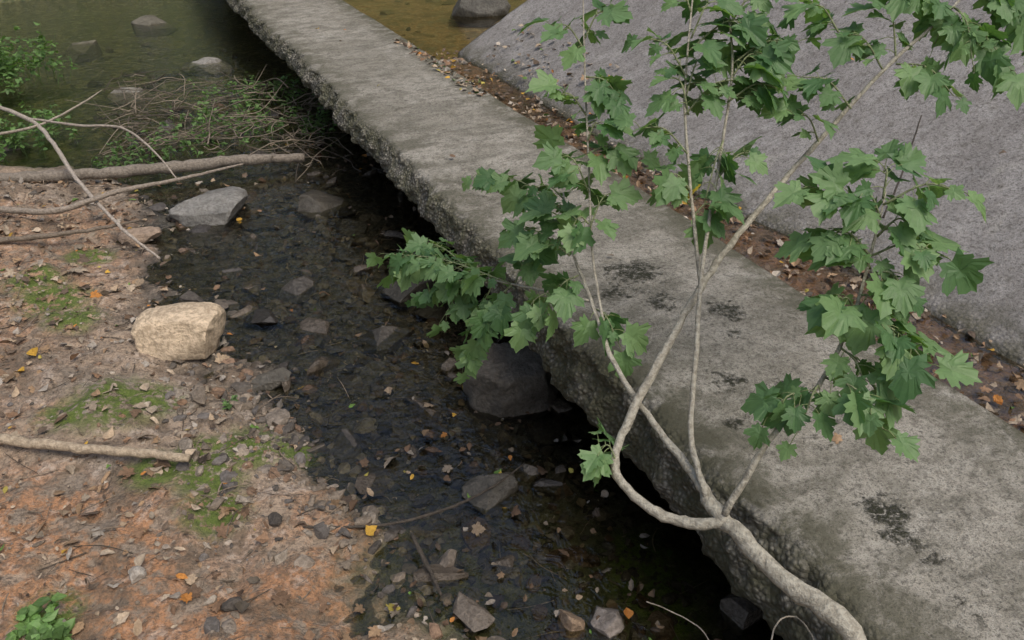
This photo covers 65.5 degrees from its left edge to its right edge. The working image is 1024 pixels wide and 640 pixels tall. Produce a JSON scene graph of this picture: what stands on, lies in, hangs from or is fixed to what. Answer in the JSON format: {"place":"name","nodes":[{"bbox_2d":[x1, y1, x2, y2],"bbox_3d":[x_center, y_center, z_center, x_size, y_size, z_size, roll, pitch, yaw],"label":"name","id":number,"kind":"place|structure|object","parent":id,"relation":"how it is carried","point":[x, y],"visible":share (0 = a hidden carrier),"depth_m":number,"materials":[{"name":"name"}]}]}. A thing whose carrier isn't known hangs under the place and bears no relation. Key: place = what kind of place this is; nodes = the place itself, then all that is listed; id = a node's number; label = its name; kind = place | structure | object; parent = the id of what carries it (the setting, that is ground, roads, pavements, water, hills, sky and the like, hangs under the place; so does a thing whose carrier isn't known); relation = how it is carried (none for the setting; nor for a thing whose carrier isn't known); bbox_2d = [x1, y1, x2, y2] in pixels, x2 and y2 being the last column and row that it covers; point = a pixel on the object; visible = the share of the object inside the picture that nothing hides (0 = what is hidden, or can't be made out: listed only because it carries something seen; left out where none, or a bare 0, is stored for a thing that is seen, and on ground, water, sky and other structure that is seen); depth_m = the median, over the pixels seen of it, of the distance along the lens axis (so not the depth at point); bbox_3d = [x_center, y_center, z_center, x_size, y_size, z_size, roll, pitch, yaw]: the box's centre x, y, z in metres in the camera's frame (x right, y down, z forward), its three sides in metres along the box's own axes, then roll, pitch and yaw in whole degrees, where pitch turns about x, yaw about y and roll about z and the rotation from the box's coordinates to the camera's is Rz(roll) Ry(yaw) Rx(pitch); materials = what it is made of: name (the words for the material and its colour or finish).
{"place":"outdoors","nodes":[
{"label":"outdoors","id":0,"kind":"place"},
{"bbox_2d":[0,0,399,288],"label":"creek water","id":1,"kind":"structure","parent":0,"point":[123,19],"depth_m":10.11,"materials":[{"name":"liquid"}]},
{"bbox_2d":[0,22,78,99],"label":"weed clump","id":2,"kind":"object","parent":1,"relation":"on","point":[6,68],"visible":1,"depth_m":8.12,"materials":[{"name":"green plant"}]},
{"bbox_2d":[0,101,79,164],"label":"weed clump","id":3,"kind":"object","parent":1,"relation":"on","point":[18,137],"visible":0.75,"depth_m":6.56,"materials":[{"name":"green plant"}]},
{"bbox_2d":[91,131,190,179],"bbox_3d":[-2.919,-1.325,6.273,0.632,0.202,0.761,0,32,0],"label":"weed clump","id":4,"kind":"object","parent":1,"relation":"on","point":[166,154],"visible":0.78,"depth_m":6.25,"materials":[{"name":"green plant"}]},
{"bbox_2d":[140,101,284,157],"bbox_3d":[-2.497,-1.671,6.777,1.195,0.254,1.182,0,32,0],"label":"weed clump","id":5,"kind":"object","parent":1,"relation":"on","point":[198,119],"visible":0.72,"depth_m":6.75,"materials":[{"name":"green plant"}]},
{"bbox_2d":[187,69,317,120],"bbox_3d":[-2.474,-2.143,7.529,1.188,0.258,1.164,0,32,0],"label":"weed clump","id":6,"kind":"object","parent":1,"relation":"on","point":[283,77],"visible":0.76,"depth_m":7.59,"materials":[{"name":"green plant"}]},
{"bbox_2d":[267,103,336,140],"bbox_3d":[-1.762,-1.798,7.033,0.657,0.198,0.773,10,33,15],"label":"weed clump","id":7,"kind":"object","parent":1,"relation":"on","point":[318,123],"visible":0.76,"depth_m":6.95,"materials":[{"name":"green plant"}]},
{"bbox_2d":[348,0,513,35],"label":"pool water","id":8,"kind":"structure","parent":0,"point":[421,4],"depth_m":9.19,"materials":[{"name":"brown liquid"}]},
{"bbox_2d":[0,0,1023,639],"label":"ground","id":9,"kind":"structure","parent":0,"point":[342,588],"depth_m":3.50,"materials":[{"name":"brown soil"}]},
{"bbox_2d":[5,592,75,639],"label":"weed clump","id":10,"kind":"object","parent":9,"relation":"on","point":[33,625],"visible":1,"depth_m":2.50,"materials":[{"name":"green plant"}]},
{"bbox_2d":[66,40,101,63],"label":"rock","id":11,"kind":"object","parent":9,"relation":"on","point":[83,55],"visible":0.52,"depth_m":9.70,"materials":[{"name":"stone"}]},
{"bbox_2d":[0,89,179,258],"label":"dead branch","id":12,"kind":"object","parent":9,"relation":"on","point":[64,161],"visible":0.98,"depth_m":5.89,"materials":[{"name":"wood"}]},
{"bbox_2d":[0,433,190,461],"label":"fallen stick","id":13,"kind":"object","parent":9,"relation":"on","point":[42,443],"visible":1,"depth_m":3.15,"materials":[{"name":"brown wood"}]},
{"bbox_2d":[0,163,242,242],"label":"dead branch","id":14,"kind":"object","parent":9,"relation":"on","point":[44,211],"visible":0.99,"depth_m":5.08,"materials":[{"name":"wood"}]},
{"bbox_2d":[107,87,153,107],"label":"rock","id":15,"kind":"object","parent":9,"relation":"on","point":[120,102],"visible":0.52,"depth_m":7.97,"materials":[{"name":"stone"}]},
{"bbox_2d":[128,566,146,583],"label":"rock","id":16,"kind":"object","parent":9,"relation":"on","point":[136,573],"visible":1,"depth_m":2.69,"materials":[{"name":"stone"}]},
{"bbox_2d":[118,226,161,245],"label":"rock","id":17,"kind":"object","parent":9,"relation":"on","point":[143,235],"visible":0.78,"depth_m":5.10,"materials":[{"name":"stone"}]},
{"bbox_2d":[0,153,304,182],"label":"fallen log","id":18,"kind":"object","parent":9,"relation":"on","point":[174,166],"visible":0.91,"depth_m":5.88,"materials":[{"name":"brown wood"}]},
{"bbox_2d":[131,15,178,36],"bbox_3d":[-4.856,-3.977,10.830,0.538,0.333,0.349,-23,39,-32],"label":"rock","id":19,"kind":"object","parent":9,"relation":"on","point":[146,21],"visible":0.85,"depth_m":10.71,"materials":[{"name":"stone"}]},
{"bbox_2d":[131,302,225,361],"bbox_3d":[-1.663,0.069,3.966,0.429,0.255,0.268,0,32,0],"label":"sandstone block","id":20,"kind":"object","parent":9,"relation":"on","point":[185,331],"depth_m":3.88,"materials":[{"name":"stone"}]},
{"bbox_2d":[168,186,247,231],"bbox_3d":[-2.085,-0.760,5.502,0.480,0.245,0.452,0,32,0],"label":"flat rock","id":21,"kind":"object","parent":9,"relation":"on","point":[219,209],"visible":0.88,"depth_m":5.35,"materials":[{"name":"stone"}]},
{"bbox_2d":[189,57,233,75],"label":"rock","id":22,"kind":"object","parent":9,"relation":"on","point":[212,61],"visible":0.88,"depth_m":8.97,"materials":[{"name":"stone"}]},
{"bbox_2d":[68,62,361,182],"bbox_3d":[-2.674,-1.847,7.057,3.530,0.477,2.180,9,33,14],"label":"brush pile","id":23,"kind":"object","parent":9,"relation":"on","point":[207,129],"visible":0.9,"depth_m":6.83,"materials":[{"name":"brown plant"}]},
{"bbox_2d":[222,395,237,409],"bbox_3d":[-1.279,0.377,3.627,0.069,0.063,0.095,15,35,23],"label":"weed clump","id":24,"kind":"object","parent":9,"relation":"on","point":[228,405],"visible":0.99,"depth_m":3.61,"materials":[{"name":"green plant"}]},
{"bbox_2d":[251,367,291,391],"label":"rock","id":25,"kind":"object","parent":9,"relation":"on","point":[271,380],"visible":0.94,"depth_m":3.80,"materials":[{"name":"stone"}]},
{"bbox_2d":[279,276,315,303],"bbox_3d":[-1.251,-0.171,4.639,0.195,0.126,0.242,0,32,0],"label":"rock","id":26,"kind":"object","parent":9,"relation":"on","point":[300,289],"visible":0.96,"depth_m":4.60,"materials":[{"name":"stone"}]},
{"bbox_2d":[297,189,348,218],"bbox_3d":[-1.323,-0.821,5.647,0.286,0.196,0.370,8,33,13],"label":"rock","id":27,"kind":"object","parent":9,"relation":"on","point":[312,203],"visible":0.92,"depth_m":5.55,"materials":[{"name":"stone"}]},
{"bbox_2d":[334,428,362,462],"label":"rock","id":28,"kind":"object","parent":9,"relation":"on","point":[348,446],"visible":0.91,"depth_m":3.47,"materials":[{"name":"stone"}]},
{"bbox_2d":[360,326,413,359],"bbox_3d":[-0.698,0.102,4.267,0.236,0.169,0.295,18,36,26],"label":"rock","id":29,"kind":"object","parent":9,"relation":"on","point":[382,342],"visible":0.84,"depth_m":4.19,"materials":[{"name":"stone"}]},
{"bbox_2d":[0,144,778,639],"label":"twigs","id":30,"kind":"object","parent":9,"relation":"on","point":[254,416],"visible":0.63,"depth_m":3.32,"materials":[{"name":"plant"}]},
{"bbox_2d":[380,279,436,306],"bbox_3d":[-0.589,-0.194,4.667,0.358,0.217,0.303,-25,40,-34],"label":"rock","id":31,"kind":"object","parent":9,"relation":"on","point":[394,294],"visible":0.31,"depth_m":4.52,"materials":[{"name":"stone"}]},
{"bbox_2d":[303,463,524,595],"bbox_3d":[-0.279,0.807,2.952,0.921,0.032,0.509,-12,34,-18],"label":"fallen stick","id":32,"kind":"object","parent":9,"relation":"on","point":[424,559],"visible":1,"depth_m":3.01,"materials":[{"name":"brown wood"}]},
{"bbox_2d":[437,549,457,567],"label":"rock","id":33,"kind":"object","parent":9,"relation":"on","point":[447,558],"visible":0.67,"depth_m":2.91,"materials":[{"name":"stone"}]},
{"bbox_2d":[450,0,510,26],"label":"boulder","id":34,"kind":"object","parent":9,"relation":"on","point":[473,13],"visible":0.97,"depth_m":9.09,"materials":[{"name":"stone"}]},
{"bbox_2d":[462,472,517,517],"bbox_3d":[-0.082,0.694,3.226,0.235,0.141,0.167,-23,39,-32],"label":"rock","id":35,"kind":"object","parent":9,"relation":"on","point":[495,498],"visible":0.94,"depth_m":3.19,"materials":[{"name":"stone"}]},
{"bbox_2d":[463,343,558,422],"bbox_3d":[0.009,0.313,3.784,0.471,0.413,0.401,-10,33,-16],"label":"boulder","id":36,"kind":"object","parent":9,"relation":"on","point":[508,383],"visible":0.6,"depth_m":3.62,"materials":[{"name":"stone"}]},
{"bbox_2d":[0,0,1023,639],"bbox_3d":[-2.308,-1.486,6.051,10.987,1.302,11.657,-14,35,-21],"label":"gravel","id":37,"kind":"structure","parent":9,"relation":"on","point":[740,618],"depth_m":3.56,"materials":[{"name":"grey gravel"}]},
{"bbox_2d":[0,24,1023,639],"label":"fallen leaves","id":38,"kind":"object","parent":9,"relation":"on","point":[192,592],"visible":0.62,"depth_m":3.39,"materials":[{"name":"brown plant"}]},
{"bbox_2d":[557,609,585,639],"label":"rock","id":39,"kind":"object","parent":9,"relation":"on","point":[571,625],"visible":1,"depth_m":2.67,"materials":[{"name":"stone"}]},
{"bbox_2d":[587,606,624,639],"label":"rock","id":40,"kind":"object","parent":9,"relation":"on","point":[608,624],"visible":0.99,"depth_m":2.67,"materials":[{"name":"stone"}]},
{"bbox_2d":[226,0,1023,639],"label":"concrete slab","id":41,"kind":"structure","parent":9,"relation":"on","point":[892,544],"depth_m":2.70,"materials":[{"name":"grey concrete"}]},
{"bbox_2d":[365,0,1023,639],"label":"maple sapling","id":42,"kind":"object","parent":9,"relation":"on","point":[899,374],"visible":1,"depth_m":1.96,"materials":[{"name":"green plant"}]},
{"bbox_2d":[646,601,813,639],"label":"dead twig","id":43,"kind":"object","parent":42,"relation":"attached to","point":[780,619],"visible":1,"depth_m":1.74,"materials":[{"name":"grey wood"}]},
{"bbox_2d":[458,0,1023,371],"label":"concrete slope","id":44,"kind":"structure","parent":9,"relation":"on","point":[958,146],"depth_m":4.34,"materials":[{"name":"grey concrete"}]}
]}

